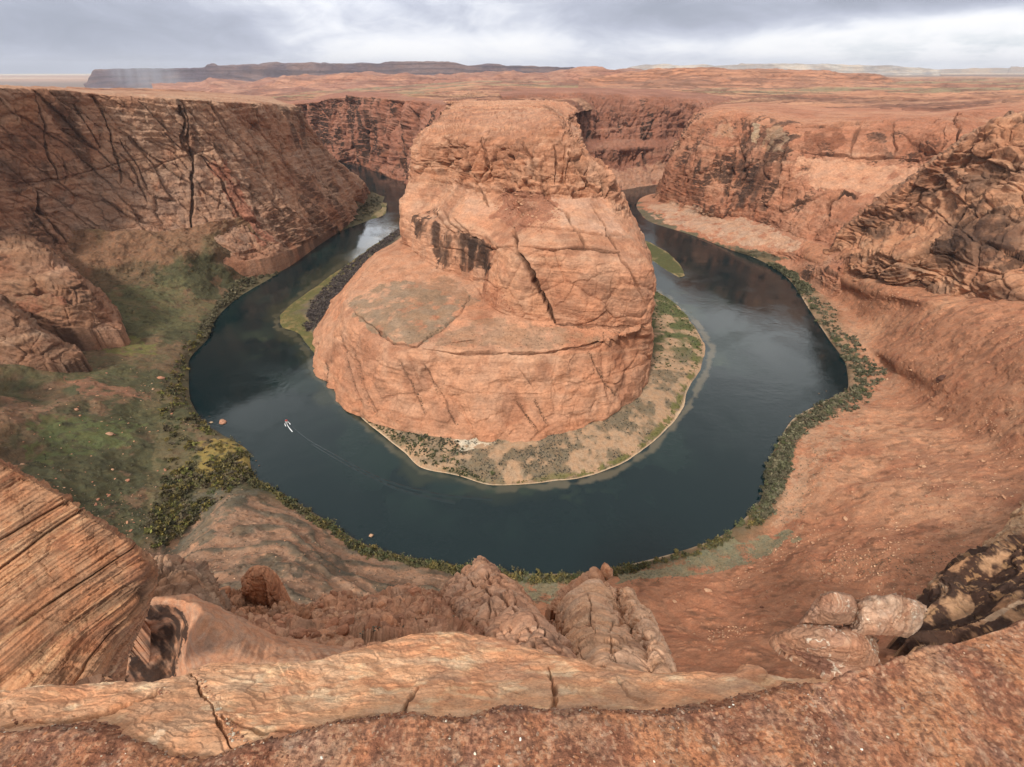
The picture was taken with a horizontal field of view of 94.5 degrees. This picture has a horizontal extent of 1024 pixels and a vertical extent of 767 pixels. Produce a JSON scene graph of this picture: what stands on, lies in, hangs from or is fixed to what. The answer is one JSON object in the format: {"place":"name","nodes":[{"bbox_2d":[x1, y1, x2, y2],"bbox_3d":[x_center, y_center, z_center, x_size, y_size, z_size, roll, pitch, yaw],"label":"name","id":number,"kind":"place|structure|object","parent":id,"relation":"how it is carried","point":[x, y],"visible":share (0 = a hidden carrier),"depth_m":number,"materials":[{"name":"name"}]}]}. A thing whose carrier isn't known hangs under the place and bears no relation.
{"place":"outdoors","nodes":[
{"label":"outdoors","id":0,"kind":"place"},
{"bbox_2d":[0,84,369,276],"bbox_3d":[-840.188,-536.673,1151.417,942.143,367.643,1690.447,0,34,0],"label":"canyon wall","id":1,"kind":"structure","parent":0,"point":[282,181],"depth_m":736.28,"materials":[{"name":"stone"}]},
{"bbox_2d":[58,583,557,684],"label":"rubble slope","id":2,"kind":"structure","parent":0,"point":[430,607],"depth_m":40.38,"materials":[{"name":"stone"}]},
{"bbox_2d":[0,459,158,690],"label":"striped slab","id":3,"kind":"structure","parent":2,"relation":"on","point":[78,585],"depth_m":8.39,"materials":[{"name":"stone"}]},
{"bbox_2d":[143,550,232,611],"bbox_3d":[-27.262,33.588,49.954,5.482,52.500,14.911,-28,42,-35],"label":"rock shoulder","id":4,"kind":"object","parent":2,"relation":"on","point":[178,574],"visible":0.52,"depth_m":36.62,"materials":[{"name":"stone"}]},
{"bbox_2d":[125,593,352,682],"bbox_3d":[-9.544,10.902,17.433,9.686,9.594,3.222,0,34,0],"label":"rock block","id":5,"kind":"object","parent":2,"relation":"on","point":[181,634],"visible":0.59,"depth_m":15.85,"materials":[{"name":"stone"}]},
{"bbox_2d":[240,565,290,607],"bbox_3d":[-28.042,32.196,59.300,4.359,32.386,6.864,-22,39,-29],"label":"fin boulder","id":6,"kind":"object","parent":2,"relation":"on","point":[263,585],"visible":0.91,"depth_m":50.29,"materials":[{"name":"stone"}]},
{"bbox_2d":[229,588,312,619],"bbox_3d":[-26.096,41.935,62.789,17.070,49.587,8.025,28,43,36],"label":"rock plinth","id":7,"kind":"object","parent":2,"relation":"on","point":[238,599],"visible":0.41,"depth_m":49.32,"materials":[{"name":"stone"}]},
{"bbox_2d":[52,582,562,685],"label":"rubble","id":8,"kind":"object","parent":2,"relation":"on","point":[346,621],"visible":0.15,"depth_m":37.60,"materials":[{"name":"stone"}]},
{"bbox_2d":[440,555,576,658],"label":"rock rib","id":9,"kind":"object","parent":2,"relation":"on","point":[492,599],"visible":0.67,"depth_m":43.85,"materials":[{"name":"stone"}]},
{"bbox_2d":[545,566,605,620],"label":"rock spur","id":10,"kind":"structure","parent":2,"relation":"on","point":[562,592],"depth_m":72.32,"materials":[{"name":"stone"}]},
{"bbox_2d":[601,562,612,579],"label":"boulder","id":11,"kind":"object","parent":10,"relation":"on","point":[606,570],"visible":0.94,"depth_m":71.10,"materials":[{"name":"stone"}]},
{"bbox_2d":[555,578,650,672],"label":"rock rib","id":12,"kind":"object","parent":2,"relation":"on","point":[593,627],"visible":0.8,"depth_m":43.94,"materials":[{"name":"stone"}]},
{"bbox_2d":[616,587,676,672],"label":"rock rib","id":13,"kind":"object","parent":2,"relation":"on","point":[640,621],"visible":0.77,"depth_m":41.30,"materials":[{"name":"stone"}]},
{"bbox_2d":[84,61,575,87],"bbox_3d":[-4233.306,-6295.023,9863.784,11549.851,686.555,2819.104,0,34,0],"label":"distant mesa","id":14,"kind":"structure","parent":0,"point":[126,78],"depth_m":9092.16,"materials":[{"name":"stone"}]},
{"bbox_2d":[276,92,449,189],"bbox_3d":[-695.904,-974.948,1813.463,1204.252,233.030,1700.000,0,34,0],"label":"canyon wall","id":15,"kind":"structure","parent":0,"point":[377,132],"depth_m":1625.81,"materials":[{"name":"stone"}]},
{"bbox_2d":[371,202,386,218],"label":"sand bar","id":16,"kind":"object","parent":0,"point":[380,213],"visible":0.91,"depth_m":1180.89,"materials":[{"name":"beige sand"}]},
{"bbox_2d":[151,66,644,94],"bbox_3d":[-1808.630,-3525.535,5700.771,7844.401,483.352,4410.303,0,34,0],"label":"hills","id":17,"kind":"structure","parent":0,"point":[308,83],"depth_m":4602.30,"materials":[{"name":"brown stone"}]},
{"bbox_2d":[312,99,656,442],"bbox_3d":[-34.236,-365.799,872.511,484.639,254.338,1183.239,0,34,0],"label":"mesa","id":18,"kind":"structure","parent":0,"point":[584,261],"depth_m":493.32,"materials":[{"name":"stone"}]},
{"bbox_2d":[477,187,560,312],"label":"mesa rubble","id":19,"kind":"object","parent":18,"relation":"on","point":[519,229],"visible":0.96,"depth_m":510.56,"materials":[{"name":"stone"}]},
{"bbox_2d":[280,231,704,484],"bbox_3d":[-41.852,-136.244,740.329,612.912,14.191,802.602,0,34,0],"label":"river bank","id":20,"kind":"structure","parent":0,"point":[579,461],"depth_m":455.92,"materials":[{"name":"beige sand"}]},
{"bbox_2d":[301,229,702,483],"bbox_3d":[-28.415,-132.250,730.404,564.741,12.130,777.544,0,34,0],"label":"bank scrub","id":21,"kind":"object","parent":20,"relation":"on","point":[311,314],"visible":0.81,"depth_m":574.25,"materials":[{"name":"green plant"}]},
{"bbox_2d":[0,192,1023,678],"bbox_3d":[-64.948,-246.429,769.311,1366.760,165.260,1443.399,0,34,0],"label":"talus slope","id":22,"kind":"structure","parent":0,"point":[962,328],"depth_m":375.81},
{"bbox_2d":[0,294,92,372],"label":"rock outcrop","id":23,"kind":"object","parent":22,"relation":"on","point":[25,340],"visible":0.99,"depth_m":472.95,"materials":[{"name":"stone"}]},
{"bbox_2d":[0,232,130,350],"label":"rock outcrop","id":24,"kind":"object","parent":22,"relation":"on","point":[52,290],"visible":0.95,"depth_m":535.78,"materials":[{"name":"stone"}]},
{"bbox_2d":[194,446,204,453],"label":"shrub","id":25,"kind":"object","parent":22,"relation":"on","point":[200,449],"visible":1,"depth_m":433.35,"materials":[{"name":"green plant"}]},
{"bbox_2d":[219,419,226,423],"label":"boulder","id":26,"kind":"object","parent":22,"relation":"on","point":[222,421],"visible":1,"depth_m":480.54,"materials":[{"name":"stone"}]},
{"bbox_2d":[295,506,305,514],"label":"shrub","id":27,"kind":"object","parent":22,"relation":"on","point":[301,507],"visible":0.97,"depth_m":377.62,"materials":[{"name":"green plant"}]},
{"bbox_2d":[2,247,980,634],"bbox_3d":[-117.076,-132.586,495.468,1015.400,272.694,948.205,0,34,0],"label":"desert scrub","id":28,"kind":"object","parent":22,"relation":"on","point":[424,413],"visible":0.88,"depth_m":366.12,"materials":[{"name":"green plant"}]},
{"bbox_2d":[3,258,1023,650],"bbox_3d":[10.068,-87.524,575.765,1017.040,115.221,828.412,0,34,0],"label":"loose stones","id":29,"kind":"object","parent":22,"relation":"on","point":[817,518],"visible":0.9,"depth_m":301.28,"materials":[{"name":"stone"}]},
{"bbox_2d":[143,191,886,584],"bbox_3d":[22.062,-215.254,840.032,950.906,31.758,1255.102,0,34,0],"label":"thicket","id":30,"kind":"object","parent":22,"relation":"on","point":[241,475],"visible":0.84,"depth_m":410.92,"materials":[{"name":"green plant"}]},
{"bbox_2d":[509,571,521,578],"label":"shrub","id":31,"kind":"object","parent":22,"relation":"on","point":[513,574],"visible":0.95,"depth_m":332.11,"materials":[{"name":"green plant"}]},
{"bbox_2d":[532,573,541,582],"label":"shrub","id":32,"kind":"object","parent":22,"relation":"on","point":[540,579],"visible":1,"depth_m":326.38,"materials":[{"name":"green plant"}]},
{"bbox_2d":[747,506,753,515],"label":"shrub","id":33,"kind":"object","parent":22,"relation":"on","point":[751,513],"visible":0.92,"depth_m":382.00,"materials":[{"name":"green plant"}]},
{"bbox_2d":[768,624,880,679],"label":"pale boulder","id":34,"kind":"object","parent":22,"relation":"on","point":[828,652],"visible":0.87,"depth_m":165.19,"materials":[{"name":"stone"}]},
{"bbox_2d":[799,590,857,624],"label":"pale boulder","id":35,"kind":"object","parent":22,"relation":"on","point":[830,607],"visible":0.87,"depth_m":167.99,"materials":[{"name":"stone"}]},
{"bbox_2d":[843,593,926,637],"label":"pale boulder","id":36,"kind":"object","parent":22,"relation":"on","point":[895,614],"visible":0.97,"depth_m":169.93,"materials":[{"name":"stone"}]},
{"bbox_2d":[935,375,945,382],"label":"boulder","id":37,"kind":"object","parent":22,"relation":"on","point":[939,378],"visible":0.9,"depth_m":445.30,"materials":[{"name":"stone"}]},
{"bbox_2d":[886,528,1023,656],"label":"dark outcrop","id":38,"kind":"object","parent":22,"relation":"on","point":[970,593],"visible":0.7,"depth_m":191.43,"materials":[{"name":"stone"}]},
{"bbox_2d":[982,499,1023,545],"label":"tan shelf","id":39,"kind":"object","parent":22,"relation":"on","point":[1014,524],"visible":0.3,"depth_m":244.86,"materials":[{"name":"stone"}]},
{"bbox_2d":[0,619,1023,766],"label":"gravel ground","id":40,"kind":"structure","parent":0,"point":[1000,727],"depth_m":1.42,"materials":[{"name":"brown gravel"}]},
{"bbox_2d":[0,632,830,758],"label":"rock ledge","id":41,"kind":"object","parent":40,"relation":"on","point":[453,674],"visible":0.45,"depth_m":1.70,"materials":[{"name":"stone"}]},
{"bbox_2d":[12,674,343,744],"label":"ledge gravel","id":42,"kind":"structure","parent":41,"relation":"on","point":[227,722],"depth_m":1.52,"materials":[{"name":"brown gravel"}]},
{"bbox_2d":[3,636,1012,766],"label":"pale pebbles","id":43,"kind":"object","parent":40,"relation":"on","point":[321,757],"visible":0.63,"depth_m":1.41,"materials":[{"name":"beige stone"}]},
{"bbox_2d":[0,622,1021,766],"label":"pebbles","id":44,"kind":"object","parent":40,"relation":"on","point":[390,715],"visible":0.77,"depth_m":1.44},
{"bbox_2d":[0,73,1023,112],"bbox_3d":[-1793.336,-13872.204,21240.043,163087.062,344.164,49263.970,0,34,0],"label":"plateau","id":45,"kind":"structure","parent":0,"point":[944,92],"depth_m":2283.68,"materials":[{"name":"brown stone"}]},
{"bbox_2d":[0,0,1023,73],"label":"sky","id":46,"kind":"structure","parent":0,"point":[37,36],"materials":[{"name":"grey"}]},
{"bbox_2d":[188,163,847,573],"bbox_3d":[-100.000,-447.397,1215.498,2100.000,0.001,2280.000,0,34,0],"label":"river","id":47,"kind":"structure","parent":0,"point":[770,369],"depth_m":467.77,"materials":[{"name":"liquid"}]},
{"bbox_2d":[291,426,492,504],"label":"boat wake","id":48,"kind":"object","parent":47,"relation":"on","point":[419,490],"visible":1,"depth_m":407.37,"materials":[{"name":"liquid"}]},
{"bbox_2d":[499,88,736,189],"bbox_3d":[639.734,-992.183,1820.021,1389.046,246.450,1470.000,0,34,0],"label":"canyon wall","id":49,"kind":"structure","parent":0,"point":[630,136],"depth_m":1492.89,"materials":[{"name":"stone"}]},
{"bbox_2d":[645,241,684,276],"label":"sand bar","id":50,"kind":"object","parent":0,"point":[664,259],"visible":0.66,"depth_m":885.54,"materials":[{"name":"sand"}]},
{"bbox_2d":[578,67,899,88],"bbox_3d":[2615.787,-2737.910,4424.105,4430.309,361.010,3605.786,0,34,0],"label":"hills","id":51,"kind":"structure","parent":0,"point":[701,77],"depth_m":3446.28,"materials":[{"name":"brown stone"}]},
{"bbox_2d":[625,63,941,75],"bbox_3d":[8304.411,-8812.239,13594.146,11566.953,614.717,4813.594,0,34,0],"label":"hills","id":52,"kind":"structure","parent":0,"point":[882,69],"depth_m":12351.02,"materials":[{"name":"brown stone"}]},
{"bbox_2d":[636,102,1023,296],"bbox_3d":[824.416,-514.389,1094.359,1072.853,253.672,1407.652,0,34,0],"label":"canyon wall","id":53,"kind":"structure","parent":0,"point":[779,183],"depth_m":937.78,"materials":[{"name":"stone"}]},
{"bbox_2d":[823,110,1023,301],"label":"rock ridge","id":54,"kind":"object","parent":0,"point":[949,220],"visible":0.77,"depth_m":573.13,"materials":[{"name":"stone"}]},
{"bbox_2d":[939,66,1023,73],"bbox_3d":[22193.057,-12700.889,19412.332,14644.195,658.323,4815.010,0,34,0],"label":"hills","id":55,"kind":"structure","parent":0,"point":[1015,70],"depth_m":18212.87,"materials":[{"name":"brown stone"}]}
]}

